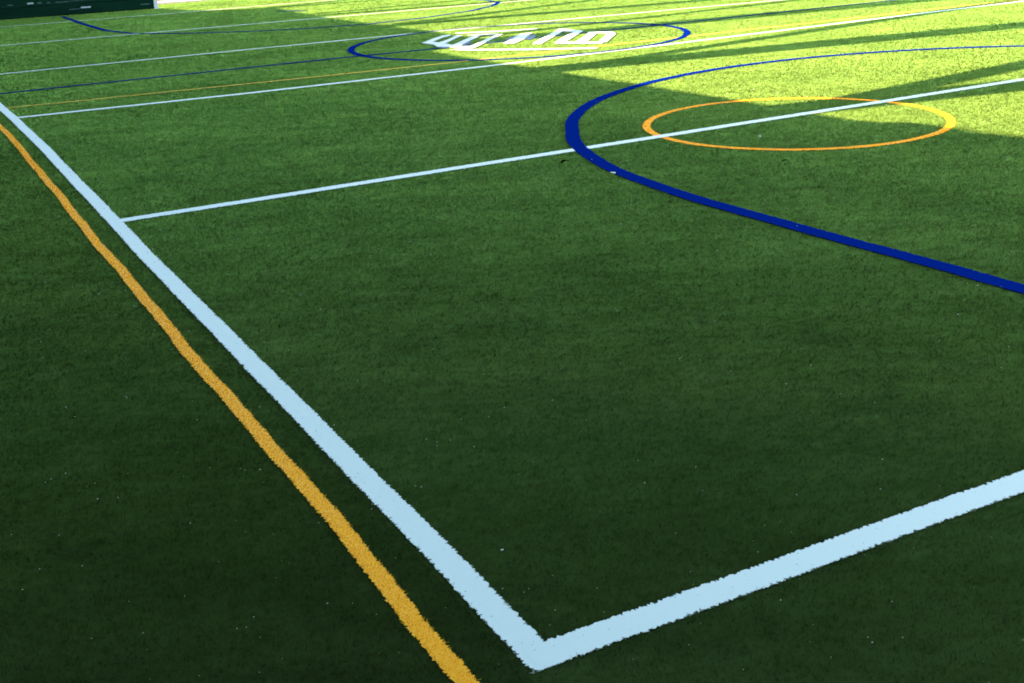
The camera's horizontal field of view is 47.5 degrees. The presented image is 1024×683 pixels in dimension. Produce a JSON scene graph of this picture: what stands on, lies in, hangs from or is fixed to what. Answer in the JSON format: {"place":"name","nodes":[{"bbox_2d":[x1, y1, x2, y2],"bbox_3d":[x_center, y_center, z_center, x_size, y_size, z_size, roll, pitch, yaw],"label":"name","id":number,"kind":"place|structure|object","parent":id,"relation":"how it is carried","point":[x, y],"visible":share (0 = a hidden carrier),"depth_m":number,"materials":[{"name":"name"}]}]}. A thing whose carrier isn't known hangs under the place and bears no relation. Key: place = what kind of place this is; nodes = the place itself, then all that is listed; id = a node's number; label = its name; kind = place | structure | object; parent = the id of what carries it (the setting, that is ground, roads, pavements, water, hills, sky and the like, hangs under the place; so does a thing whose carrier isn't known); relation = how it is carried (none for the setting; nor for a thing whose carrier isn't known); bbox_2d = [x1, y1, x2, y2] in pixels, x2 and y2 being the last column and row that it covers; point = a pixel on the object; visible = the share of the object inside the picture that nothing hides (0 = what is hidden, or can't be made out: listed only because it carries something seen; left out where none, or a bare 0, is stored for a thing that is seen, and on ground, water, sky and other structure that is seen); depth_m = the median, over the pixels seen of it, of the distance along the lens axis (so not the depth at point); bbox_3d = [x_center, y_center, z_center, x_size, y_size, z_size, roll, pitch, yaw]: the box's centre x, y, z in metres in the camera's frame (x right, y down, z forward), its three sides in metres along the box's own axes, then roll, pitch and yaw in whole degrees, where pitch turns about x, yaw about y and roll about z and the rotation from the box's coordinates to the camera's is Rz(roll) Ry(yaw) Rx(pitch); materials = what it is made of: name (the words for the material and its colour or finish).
{"place":"outdoors","nodes":[
{"label":"outdoors","id":0,"kind":"place"},
{"bbox_2d":[158,0,209,4],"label":"path","id":1,"kind":"structure","parent":0,"point":[170,1],"depth_m":33.74,"materials":[{"name":"concrete"}]},
{"bbox_2d":[0,69,1011,682],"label":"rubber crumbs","id":2,"kind":"object","parent":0,"point":[448,409],"visible":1,"depth_m":5.09,"materials":[{"name":"black rubber"}]},
{"bbox_2d":[0,0,1023,682],"bbox_3d":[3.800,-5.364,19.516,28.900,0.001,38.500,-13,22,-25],"label":"turf base","id":3,"kind":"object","parent":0,"point":[250,626],"visible":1,"depth_m":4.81,"materials":[{"name":"green plastic"}]},
{"bbox_2d":[0,0,158,19],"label":"screen fence","id":4,"kind":"object","parent":3,"relation":"on","point":[15,9],"visible":0.99,"depth_m":30.47,"materials":[{"name":"green fabric"}]},
{"bbox_2d":[4,0,327,26],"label":"cross line","id":5,"kind":"object","parent":3,"relation":"on","point":[156,14],"visible":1,"depth_m":29.06,"materials":[{"name":"white paint"}]},
{"bbox_2d":[0,124,480,682],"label":"yellow sideline","id":6,"kind":"object","parent":3,"relation":"on","point":[422,634],"visible":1,"depth_m":4.13,"materials":[{"name":"yellow paint"}]},
{"bbox_2d":[0,0,526,45],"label":"cross line","id":7,"kind":"object","parent":3,"relation":"on","point":[247,24],"visible":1,"depth_m":24.43,"materials":[{"name":"white paint"}]},
{"bbox_2d":[0,103,560,673],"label":"touchline","id":8,"kind":"object","parent":3,"relation":"on","point":[480,595],"visible":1,"depth_m":4.29,"materials":[{"name":"white paint"}]},
{"bbox_2d":[62,0,499,33],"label":"blue arc","id":9,"kind":"object","parent":3,"relation":"on","point":[98,28],"visible":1,"depth_m":23.92,"materials":[{"name":"blue paint"}]},
{"bbox_2d":[0,0,779,74],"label":"cross line","id":10,"kind":"object","parent":3,"relation":"on","point":[365,38],"visible":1,"depth_m":19.95,"materials":[{"name":"white paint"}]},
{"bbox_2d":[0,0,894,93],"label":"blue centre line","id":11,"kind":"object","parent":3,"relation":"on","point":[413,50],"visible":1,"depth_m":17.48,"materials":[{"name":"blue paint"}]},
{"bbox_2d":[8,0,1013,107],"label":"yellow cross line","id":12,"kind":"object","parent":3,"relation":"on","point":[491,58],"visible":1,"depth_m":16.27,"materials":[{"name":"yellow paint"}]},
{"bbox_2d":[11,76,1018,675],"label":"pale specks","id":13,"kind":"object","parent":3,"relation":"on","point":[483,374],"visible":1,"depth_m":4.95,"materials":[{"name":"white"}]},
{"bbox_2d":[422,28,615,50],"bbox_3d":[0.112,-4.853,18.641,3.144,0.014,3.386,2,21,14],"label":"ground lettering","id":14,"kind":"object","parent":3,"relation":"on","point":[608,36],"visible":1,"depth_m":18.44},
{"bbox_2d":[15,1,1022,117],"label":"cross line","id":15,"kind":"object","parent":3,"relation":"on","point":[478,66],"visible":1,"depth_m":15.24,"materials":[{"name":"white paint"}]},
{"bbox_2d":[347,22,690,60],"bbox_3d":[0.102,-4.839,18.612,5.455,0.010,5.453,-13,22,-25],"label":"blue circle","id":16,"kind":"object","parent":3,"relation":"on","point":[686,33],"visible":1,"depth_m":17.63,"materials":[{"name":"blue paint"}]},
{"bbox_2d":[115,78,1023,222],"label":"cross line","id":17,"kind":"object","parent":3,"relation":"on","point":[245,201],"visible":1,"depth_m":9.45,"materials":[{"name":"white paint"}]},
{"bbox_2d":[523,470,1023,669],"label":"end line","id":18,"kind":"object","parent":3,"relation":"on","point":[584,640],"visible":1,"depth_m":3.40,"materials":[{"name":"white paint"}]},
{"bbox_2d":[565,45,1023,293],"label":"blue arc","id":19,"kind":"object","parent":3,"relation":"on","point":[574,141],"visible":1,"depth_m":7.69,"materials":[{"name":"blue paint"}]},
{"bbox_2d":[643,97,955,150],"bbox_3d":[2.530,-1.980,10.429,2.720,0.010,2.723,-13,22,-25],"label":"orange circle","id":20,"kind":"object","parent":3,"relation":"on","point":[951,123],"visible":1,"depth_m":9.98,"materials":[{"name":"orange paint"}]}
]}

